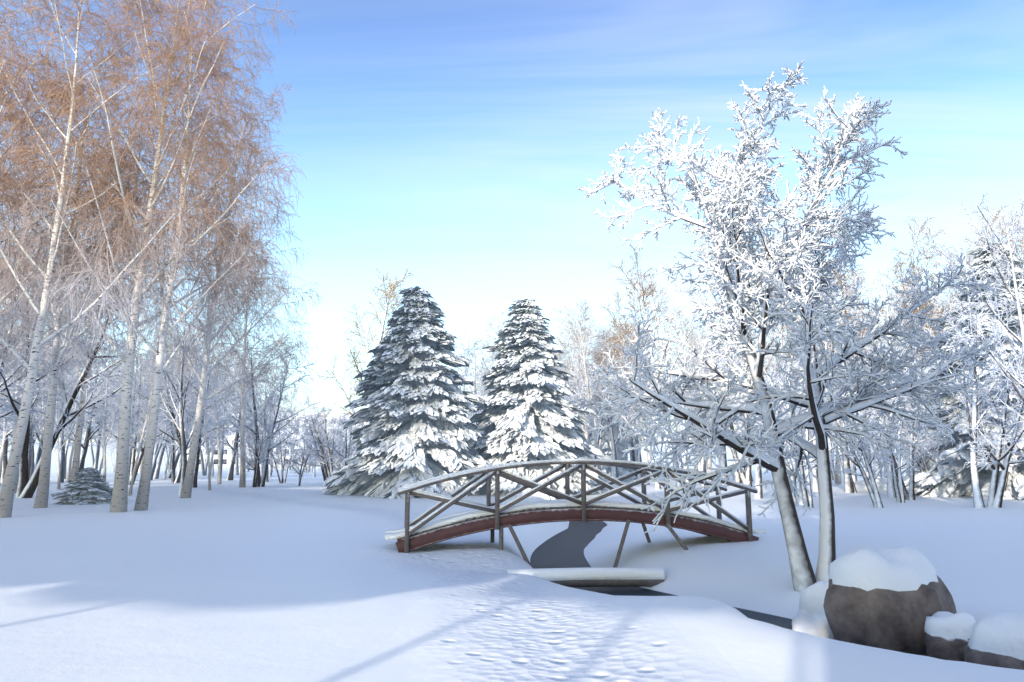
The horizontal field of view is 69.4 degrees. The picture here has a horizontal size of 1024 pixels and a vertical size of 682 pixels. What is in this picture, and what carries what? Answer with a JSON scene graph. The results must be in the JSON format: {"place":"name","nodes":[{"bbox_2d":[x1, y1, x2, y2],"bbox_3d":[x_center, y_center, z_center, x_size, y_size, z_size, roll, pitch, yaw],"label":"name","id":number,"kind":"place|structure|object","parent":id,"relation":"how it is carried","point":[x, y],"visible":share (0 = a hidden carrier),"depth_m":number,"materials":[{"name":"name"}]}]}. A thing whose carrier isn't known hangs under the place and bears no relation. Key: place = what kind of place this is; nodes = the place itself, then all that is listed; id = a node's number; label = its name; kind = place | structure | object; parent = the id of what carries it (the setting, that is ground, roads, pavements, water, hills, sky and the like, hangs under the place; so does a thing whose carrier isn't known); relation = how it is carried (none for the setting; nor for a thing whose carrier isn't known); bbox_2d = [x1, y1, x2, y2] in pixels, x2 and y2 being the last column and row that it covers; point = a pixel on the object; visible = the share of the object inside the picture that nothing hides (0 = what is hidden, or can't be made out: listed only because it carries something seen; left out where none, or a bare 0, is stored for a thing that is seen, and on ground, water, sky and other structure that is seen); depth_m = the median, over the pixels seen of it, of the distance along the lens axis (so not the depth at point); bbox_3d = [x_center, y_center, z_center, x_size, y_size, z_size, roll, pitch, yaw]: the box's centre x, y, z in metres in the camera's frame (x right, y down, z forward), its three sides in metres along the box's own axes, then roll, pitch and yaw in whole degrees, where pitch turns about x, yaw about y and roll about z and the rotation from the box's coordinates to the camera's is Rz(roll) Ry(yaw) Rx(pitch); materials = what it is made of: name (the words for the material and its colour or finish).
{"place":"outdoors","nodes":[
{"label":"outdoors","id":0,"kind":"place"},
{"bbox_2d":[0,443,1023,681],"bbox_3d":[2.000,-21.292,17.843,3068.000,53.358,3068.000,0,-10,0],"label":"snow ground","id":1,"kind":"structure","parent":0,"point":[289,580],"depth_m":10.02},
{"bbox_2d":[0,348,34,479],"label":"tree","id":2,"kind":"object","parent":1,"relation":"on","point":[2,446],"visible":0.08,"depth_m":54.68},
{"bbox_2d":[0,231,36,381],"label":"tree","id":3,"kind":"object","parent":1,"relation":"on","point":[12,344],"visible":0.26,"depth_m":39.28,"materials":[{"name":"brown plant"}]},
{"bbox_2d":[0,136,37,378],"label":"birch tree","id":4,"kind":"object","parent":1,"relation":"on","point":[9,304],"visible":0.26,"depth_m":37.27,"materials":[{"name":"brown plant"}]},
{"bbox_2d":[0,269,49,430],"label":"bare tree","id":5,"kind":"object","parent":1,"relation":"on","point":[3,399],"visible":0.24,"depth_m":41.13,"materials":[{"name":"grey plant"}]},
{"bbox_2d":[6,349,48,476],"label":"tree","id":6,"kind":"object","parent":1,"relation":"on","point":[29,455],"visible":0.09,"depth_m":63.18,"materials":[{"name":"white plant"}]},
{"bbox_2d":[7,358,72,454],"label":"tree","id":7,"kind":"object","parent":1,"relation":"on","point":[38,422],"visible":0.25,"depth_m":44.38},
{"bbox_2d":[0,329,88,482],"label":"tree","id":8,"kind":"object","parent":1,"relation":"on","point":[4,462],"visible":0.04,"depth_m":69.14,"materials":[{"name":"grey plant"}]},
{"bbox_2d":[32,360,82,488],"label":"tree","id":9,"kind":"object","parent":1,"relation":"on","point":[58,465],"visible":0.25,"depth_m":51.99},
{"bbox_2d":[0,157,115,492],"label":"birch tree","id":10,"kind":"object","parent":1,"relation":"on","point":[14,428],"visible":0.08,"depth_m":46.73,"materials":[{"name":"brown plant"}]},
{"bbox_2d":[30,307,91,469],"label":"tree","id":11,"kind":"object","parent":1,"relation":"on","point":[39,452],"visible":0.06,"depth_m":66.29,"materials":[{"name":"grey plant"}]},
{"bbox_2d":[37,315,105,482],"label":"bare tree","id":12,"kind":"object","parent":1,"relation":"on","point":[62,464],"visible":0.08,"depth_m":67.37,"materials":[{"name":"grey plant"}]},
{"bbox_2d":[40,354,122,470],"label":"tree","id":13,"kind":"object","parent":1,"relation":"on","point":[87,437],"visible":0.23,"depth_m":71.52,"materials":[{"name":"grey plant"}]},
{"bbox_2d":[51,467,112,504],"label":"spruce tree","id":14,"kind":"object","parent":1,"relation":"on","point":[88,485],"visible":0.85,"depth_m":31.84,"materials":[{"name":"white plant"}]},
{"bbox_2d":[0,0,168,366],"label":"birch tree","id":15,"kind":"object","parent":1,"relation":"on","point":[11,61],"visible":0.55,"depth_m":28.68,"materials":[{"name":"brown plant"}]},
{"bbox_2d":[0,247,178,497],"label":"tree","id":16,"kind":"object","parent":1,"relation":"on","point":[26,487],"visible":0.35,"depth_m":39.30,"materials":[{"name":"grey plant"}]},
{"bbox_2d":[0,127,189,486],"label":"birch tree","id":17,"kind":"object","parent":1,"relation":"on","point":[77,452],"visible":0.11,"depth_m":39.75,"materials":[{"name":"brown plant"}]},
{"bbox_2d":[0,13,197,507],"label":"birch tree","id":18,"kind":"object","parent":1,"relation":"on","point":[41,497],"visible":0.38,"depth_m":30.40,"materials":[{"name":"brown plant"}]},
{"bbox_2d":[60,297,139,430],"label":"tree","id":19,"kind":"object","parent":1,"relation":"on","point":[75,409],"visible":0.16,"depth_m":60.18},
{"bbox_2d":[83,336,136,469],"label":"tree","id":20,"kind":"object","parent":1,"relation":"on","point":[96,456],"visible":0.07,"depth_m":80.61,"materials":[{"name":"grey plant"}]},
{"bbox_2d":[79,333,142,480],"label":"tree","id":21,"kind":"object","parent":1,"relation":"on","point":[105,437],"visible":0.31,"depth_m":61.25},
{"bbox_2d":[0,0,236,517],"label":"birch tree","id":22,"kind":"object","parent":1,"relation":"on","point":[7,491],"visible":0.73,"depth_m":27.05,"materials":[{"name":"brown plant"}]},
{"bbox_2d":[98,310,163,476],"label":"tree","id":23,"kind":"object","parent":1,"relation":"on","point":[130,456],"visible":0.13,"depth_m":78.04,"materials":[{"name":"grey plant"}]},
{"bbox_2d":[85,358,196,483],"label":"tree","id":24,"kind":"object","parent":1,"relation":"on","point":[134,451],"visible":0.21,"depth_m":62.79,"materials":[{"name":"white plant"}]},
{"bbox_2d":[115,347,177,495],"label":"tree","id":25,"kind":"object","parent":1,"relation":"on","point":[146,416],"visible":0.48,"depth_m":41.27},
{"bbox_2d":[0,0,297,512],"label":"birch tree","id":26,"kind":"object","parent":1,"relation":"on","point":[119,501],"visible":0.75,"depth_m":28.88,"materials":[{"name":"brown plant"}]},
{"bbox_2d":[0,0,306,510],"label":"birch tree","id":27,"kind":"object","parent":1,"relation":"on","point":[143,492],"visible":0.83,"depth_m":28.62,"materials":[{"name":"brown plant"}]},
{"bbox_2d":[133,291,223,495],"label":"tree","id":28,"kind":"object","parent":1,"relation":"on","point":[181,408],"visible":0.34,"depth_m":40.56,"materials":[{"name":"white plant"}]},
{"bbox_2d":[153,307,210,478],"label":"tree","id":29,"kind":"object","parent":1,"relation":"on","point":[157,470],"visible":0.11,"depth_m":85.23,"materials":[{"name":"grey plant"}]},
{"bbox_2d":[131,340,240,487],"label":"tree","id":30,"kind":"object","parent":1,"relation":"on","point":[195,476],"visible":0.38,"depth_m":54.86,"materials":[{"name":"grey plant"}]},
{"bbox_2d":[155,378,229,482],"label":"tree","id":31,"kind":"object","parent":1,"relation":"on","point":[174,479],"visible":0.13,"depth_m":67.84,"materials":[{"name":"grey plant"}]},
{"bbox_2d":[163,326,221,482],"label":"tree","id":32,"kind":"object","parent":1,"relation":"on","point":[190,391],"visible":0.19,"depth_m":68.64,"materials":[{"name":"grey plant"}]},
{"bbox_2d":[88,82,326,497],"bbox_3d":[-16.327,-3.073,39.529,12.810,22.770,11.298,3,-10,-16],"label":"birch tree","id":33,"kind":"object","parent":1,"relation":"on","point":[186,491],"visible":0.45,"depth_m":39.24,"materials":[{"name":"brown plant"}]},
{"bbox_2d":[185,366,232,489],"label":"tree","id":34,"kind":"object","parent":1,"relation":"on","point":[205,429],"visible":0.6,"depth_m":49.39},
{"bbox_2d":[183,319,247,483],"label":"tree","id":35,"kind":"object","parent":1,"relation":"on","point":[219,479],"visible":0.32,"depth_m":63.68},
{"bbox_2d":[204,349,251,477],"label":"tree","id":36,"kind":"object","parent":1,"relation":"on","point":[221,443],"visible":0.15,"depth_m":87.75,"materials":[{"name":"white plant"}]},
{"bbox_2d":[204,365,269,479],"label":"tree","id":37,"kind":"object","parent":1,"relation":"on","point":[231,468],"visible":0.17,"depth_m":76.38,"materials":[{"name":"grey plant"}]},
{"bbox_2d":[211,340,267,478],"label":"tree","id":38,"kind":"object","parent":1,"relation":"on","point":[259,387],"visible":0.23,"depth_m":68.63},
{"bbox_2d":[167,216,333,486],"bbox_3d":[-19.759,0.551,55.160,11.294,20.708,9.439,8,-12,-38],"label":"birch tree","id":39,"kind":"object","parent":1,"relation":"on","point":[242,481],"visible":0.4,"depth_m":54.70,"materials":[{"name":"white plant"}]},
{"bbox_2d":[233,424,275,474],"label":"tree","id":40,"kind":"object","parent":1,"relation":"on","point":[251,448],"visible":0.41,"depth_m":57.09,"materials":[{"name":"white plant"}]},
{"bbox_2d":[230,409,279,486],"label":"tree","id":41,"kind":"object","parent":1,"relation":"on","point":[256,465],"visible":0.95,"depth_m":54.00,"materials":[{"name":"grey plant"}]},
{"bbox_2d":[238,358,286,481],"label":"tree","id":42,"kind":"object","parent":1,"relation":"on","point":[267,477],"visible":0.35,"depth_m":73.15,"materials":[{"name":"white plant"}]},
{"bbox_2d":[177,412,366,467],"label":"building","id":43,"kind":"structure","parent":1,"relation":"on","point":[227,456],"depth_m":228.30,"materials":[{"name":"white concrete"}]},
{"bbox_2d":[223,339,322,486],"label":"tree","id":44,"kind":"object","parent":1,"relation":"on","point":[261,479],"visible":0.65,"depth_m":56.90,"materials":[{"name":"white plant"}]},
{"bbox_2d":[259,432,297,483],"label":"tree","id":45,"kind":"object","parent":1,"relation":"on","point":[283,469],"visible":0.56,"depth_m":65.20,"materials":[{"name":"white plant"}]},
{"bbox_2d":[271,423,310,482],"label":"tree","id":46,"kind":"object","parent":1,"relation":"on","point":[280,460],"visible":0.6,"depth_m":69.04,"materials":[{"name":"grey plant"}]},
{"bbox_2d":[287,436,319,485],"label":"bare tree","id":47,"kind":"object","parent":1,"relation":"on","point":[300,464],"visible":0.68,"depth_m":59.26,"materials":[{"name":"white plant"}]},
{"bbox_2d":[299,418,343,480],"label":"tree","id":48,"kind":"object","parent":1,"relation":"on","point":[325,475],"visible":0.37,"depth_m":63.82,"materials":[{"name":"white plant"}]},
{"bbox_2d":[295,406,350,476],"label":"tree","id":49,"kind":"object","parent":1,"relation":"on","point":[317,425],"visible":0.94,"depth_m":56.11,"materials":[{"name":"white plant"}]},
{"bbox_2d":[318,413,363,487],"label":"tree","id":50,"kind":"object","parent":1,"relation":"on","point":[349,442],"visible":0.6,"depth_m":49.32,"materials":[{"name":"white plant"}]},
{"bbox_2d":[317,266,412,425],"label":"tall tree","id":51,"kind":"object","parent":1,"relation":"on","point":[392,290],"visible":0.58,"depth_m":61.86,"materials":[{"name":"beige plant"}]},
{"bbox_2d":[321,286,494,498],"bbox_3d":[-5.512,4.302,43.921,10.827,15.432,10.710,4,-11,-23],"label":"spruce tree","id":52,"kind":"object","parent":1,"relation":"on","point":[418,428],"visible":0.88,"depth_m":42.05,"materials":[{"name":"white plant"}]},
{"bbox_2d":[448,331,492,433],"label":"tree","id":53,"kind":"object","parent":1,"relation":"on","point":[469,353],"visible":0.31,"depth_m":65.04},
{"bbox_2d":[456,335,494,432],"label":"tree","id":54,"kind":"object","parent":1,"relation":"on","point":[474,380],"visible":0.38,"depth_m":95.34,"materials":[{"name":"white plant"}]},
{"bbox_2d":[459,297,609,499],"bbox_3d":[1.012,4.407,46.461,10.033,14.325,10.255,3,-10,-19],"label":"spruce tree","id":55,"kind":"object","parent":1,"relation":"on","point":[525,414],"visible":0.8,"depth_m":44.53,"materials":[{"name":"white plant"}]},
{"bbox_2d":[385,457,765,567],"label":"foot bridge","id":56,"kind":"structure","parent":1,"relation":"on","point":[492,517],"depth_m":15.22,"materials":[{"name":"paint"}]},
{"bbox_2d":[556,322,599,434],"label":"tree","id":57,"kind":"object","parent":1,"relation":"on","point":[565,353],"visible":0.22,"depth_m":73.11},
{"bbox_2d":[552,303,607,469],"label":"tree","id":58,"kind":"object","parent":1,"relation":"on","point":[578,344],"visible":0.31,"depth_m":73.88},
{"bbox_2d":[557,312,604,468],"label":"tree","id":59,"kind":"object","parent":1,"relation":"on","point":[586,429],"visible":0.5,"depth_m":68.81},
{"bbox_2d":[506,567,664,587],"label":"slab","id":60,"kind":"structure","parent":1,"relation":"on","point":[606,577],"depth_m":13.38,"materials":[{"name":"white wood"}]},
{"bbox_2d":[561,298,619,479],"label":"tree","id":61,"kind":"object","parent":1,"relation":"on","point":[579,367],"visible":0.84,"depth_m":63.24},
{"bbox_2d":[581,308,629,471],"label":"tree","id":62,"kind":"object","parent":1,"relation":"on","point":[599,430],"visible":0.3,"depth_m":65.61,"materials":[{"name":"white plant"}]},
{"bbox_2d":[577,400,636,481],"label":"spruce tree","id":63,"kind":"object","parent":1,"relation":"on","point":[606,451],"visible":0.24,"depth_m":72.41,"materials":[{"name":"white plant"}]},
{"bbox_2d":[575,317,638,477],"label":"tree","id":64,"kind":"object","parent":1,"relation":"on","point":[615,469],"visible":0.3,"depth_m":65.23,"materials":[{"name":"white plant"}]},
{"bbox_2d":[593,316,655,456],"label":"tree","id":65,"kind":"object","parent":1,"relation":"on","point":[615,432],"visible":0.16,"depth_m":66.74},
{"bbox_2d":[597,290,667,488],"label":"tree","id":66,"kind":"object","parent":1,"relation":"on","point":[657,485],"visible":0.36,"depth_m":54.21,"materials":[{"name":"white plant"}]},
{"bbox_2d":[607,244,705,493],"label":"tree","id":67,"kind":"object","parent":1,"relation":"on","point":[678,484],"visible":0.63,"depth_m":41.35,"materials":[{"name":"white plant"}]},
{"bbox_2d":[657,308,706,481],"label":"tree","id":68,"kind":"object","parent":1,"relation":"on","point":[683,367],"visible":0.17,"depth_m":58.95,"materials":[{"name":"white plant"}]},
{"bbox_2d":[657,297,719,472],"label":"tree","id":69,"kind":"object","parent":1,"relation":"on","point":[700,348],"visible":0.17,"depth_m":68.80,"materials":[{"name":"white plant"}]},
{"bbox_2d":[660,308,728,487],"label":"tree","id":70,"kind":"object","parent":1,"relation":"on","point":[708,460],"visible":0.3,"depth_m":50.44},
{"bbox_2d":[672,326,784,486],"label":"tree","id":71,"kind":"object","parent":1,"relation":"on","point":[747,479],"visible":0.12,"depth_m":54.25,"materials":[{"name":"white plant"}]},
{"bbox_2d":[674,250,784,484],"bbox_3d":[17.810,1.998,61.434,8.493,20.044,7.637,4,-11,-23],"label":"tree","id":72,"kind":"object","parent":1,"relation":"on","point":[723,460],"visible":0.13,"depth_m":61.01,"materials":[{"name":"white plant"}]},
{"bbox_2d":[695,325,781,482],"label":"tree","id":73,"kind":"object","parent":1,"relation":"on","point":[737,478],"visible":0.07,"depth_m":54.97,"materials":[{"name":"white plant"}]},
{"bbox_2d":[702,266,787,498],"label":"tree","id":74,"kind":"object","parent":1,"relation":"on","point":[758,480],"visible":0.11,"depth_m":37.52,"materials":[{"name":"white plant"}]},
{"bbox_2d":[736,370,816,504],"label":"tree","id":75,"kind":"object","parent":1,"relation":"on","point":[800,502],"visible":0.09,"depth_m":32.17,"materials":[{"name":"white plant"}]},
{"bbox_2d":[721,220,836,501],"bbox_3d":[13.567,0.497,36.171,4.867,14.808,5.522,6,-11,-30],"label":"tree","id":76,"kind":"object","parent":1,"relation":"on","point":[787,354],"visible":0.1,"depth_m":36.09,"materials":[{"name":"white plant"}]},
{"bbox_2d":[561,59,1000,592],"bbox_3d":[4.122,-0.331,12.706,8.010,8.946,5.964,6,-12,-33],"label":"snowy tree","id":77,"kind":"object","parent":1,"relation":"on","point":[789,302],"visible":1,"depth_m":11.96,"materials":[{"name":"snow"}]},
{"bbox_2d":[766,355,855,507],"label":"tree","id":78,"kind":"object","parent":1,"relation":"on","point":[807,498],"visible":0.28,"depth_m":30.07,"materials":[{"name":"white plant"}]},
{"bbox_2d":[792,580,833,638],"bbox_3d":[4.298,3.715,10.027,0.931,0.934,0.877,9,-13,-42],"label":"snowy rock","id":79,"kind":"object","parent":1,"relation":"on","point":[810,618],"visible":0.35,"depth_m":9.86,"materials":[{"name":"white"}]},
{"bbox_2d":[770,292,856,491],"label":"tree","id":80,"kind":"object","parent":1,"relation":"on","point":[814,485],"visible":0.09,"depth_m":46.42,"materials":[{"name":"white plant"}]},
{"bbox_2d":[791,273,881,424],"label":"tree","id":81,"kind":"object","parent":1,"relation":"on","point":[826,343],"visible":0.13,"depth_m":43.48,"materials":[{"name":"white plant"}]},
{"bbox_2d":[771,271,908,492],"bbox_3d":[20.783,2.819,47.205,8.455,14.010,9.879,3,-10,-18],"label":"tree","id":82,"kind":"object","parent":1,"relation":"on","point":[851,488],"visible":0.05,"depth_m":45.11,"materials":[{"name":"white plant"}]},
{"bbox_2d":[821,251,884,483],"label":"tree","id":83,"kind":"object","parent":1,"relation":"on","point":[837,478],"visible":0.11,"depth_m":63.23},
{"bbox_2d":[815,391,898,507],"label":"tree","id":84,"kind":"object","parent":1,"relation":"on","point":[875,496],"visible":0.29,"depth_m":29.85,"materials":[{"name":"white plant"}]},
{"bbox_2d":[854,478,886,492],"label":"building","id":85,"kind":"structure","parent":1,"relation":"on","point":[860,485],"depth_m":45.64,"materials":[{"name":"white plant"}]},
{"bbox_2d":[824,241,917,477],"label":"tree","id":86,"kind":"object","parent":1,"relation":"on","point":[860,331],"visible":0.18,"depth_m":52.60,"materials":[{"name":"white plant"}]},
{"bbox_2d":[823,544,956,655],"bbox_3d":[4.464,3.268,8.776,1.467,1.620,1.213,3,-10,-20],"label":"rock","id":87,"kind":"object","parent":1,"relation":"on","point":[890,598],"visible":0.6,"depth_m":8.43,"materials":[{"name":"stone"}]},
{"bbox_2d":[841,267,939,497],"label":"tree","id":88,"kind":"object","parent":1,"relation":"on","point":[891,492],"visible":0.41,"depth_m":39.33,"materials":[{"name":"white plant"}]},
{"bbox_2d":[835,346,953,499],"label":"tree","id":89,"kind":"object","parent":1,"relation":"on","point":[910,495],"visible":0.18,"depth_m":35.83,"materials":[{"name":"white plant"}]},
{"bbox_2d":[863,272,926,468],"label":"tree","id":90,"kind":"object","parent":1,"relation":"on","point":[890,309],"visible":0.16,"depth_m":64.25,"materials":[{"name":"white plant"}]},
{"bbox_2d":[860,381,939,502],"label":"tree","id":91,"kind":"object","parent":1,"relation":"on","point":[899,491],"visible":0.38,"depth_m":33.43,"materials":[{"name":"white plant"}]},
{"bbox_2d":[880,216,958,413],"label":"tree","id":92,"kind":"object","parent":1,"relation":"on","point":[920,307],"visible":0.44,"depth_m":50.13,"materials":[{"name":"white plant"}]},
{"bbox_2d":[893,412,950,489],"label":"tree","id":93,"kind":"object","parent":1,"relation":"on","point":[925,467],"visible":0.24,"depth_m":40.33,"materials":[{"name":"white plant"}]},
{"bbox_2d":[885,263,959,406],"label":"tree","id":94,"kind":"object","parent":1,"relation":"on","point":[929,312],"visible":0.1,"depth_m":57.58,"materials":[{"name":"white plant"}]},
{"bbox_2d":[900,234,983,411],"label":"tree","id":95,"kind":"object","parent":1,"relation":"on","point":[952,263],"visible":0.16,"depth_m":45.66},
{"bbox_2d":[924,611,975,661],"bbox_3d":[4.763,3.261,8.011,0.522,0.658,0.648,-7,-12,34],"label":"rock","id":96,"kind":"object","parent":1,"relation":"on","point":[947,635],"visible":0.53,"depth_m":7.85,"materials":[{"name":"stone"}]},
{"bbox_2d":[902,243,1023,500],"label":"spruce tree","id":97,"kind":"object","parent":1,"relation":"on","point":[948,473],"visible":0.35,"depth_m":39.35,"materials":[{"name":"white plant"}]},
{"bbox_2d":[903,237,1023,507],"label":"tree","id":98,"kind":"object","parent":1,"relation":"on","point":[978,500],"visible":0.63,"depth_m":29.95,"materials":[{"name":"white plant"}]},
{"bbox_2d":[941,193,1023,424],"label":"tree","id":99,"kind":"object","parent":1,"relation":"on","point":[1008,374],"visible":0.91,"depth_m":26.75,"materials":[{"name":"white plant"}]},
{"bbox_2d":[947,356,1023,507],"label":"tree","id":100,"kind":"object","parent":1,"relation":"on","point":[996,494],"visible":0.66,"depth_m":29.33,"materials":[{"name":"white plant"}]},
{"bbox_2d":[949,376,1023,490],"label":"tree","id":101,"kind":"object","parent":1,"relation":"on","point":[982,425],"visible":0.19,"depth_m":37.52,"materials":[{"name":"white plant"}]},
{"bbox_2d":[955,205,1022,305],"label":"tree","id":102,"kind":"object","parent":1,"relation":"on","point":[998,211],"visible":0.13,"depth_m":58.32,"materials":[{"name":"white plant"}]},
{"bbox_2d":[963,609,1023,669],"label":"rock","id":103,"kind":"object","parent":1,"relation":"on","point":[996,639],"visible":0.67,"depth_m":7.17,"materials":[{"name":"stone"}]},
{"bbox_2d":[0,0,1023,442],"label":"sky","id":104,"kind":"structure","parent":0,"point":[451,143],"materials":[{"name":"blue"}]},
{"bbox_2d":[530,521,791,629],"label":"stream water","id":105,"kind":"structure","parent":0,"point":[564,548],"depth_m":18.06,"materials":[{"name":"grey liquid"}]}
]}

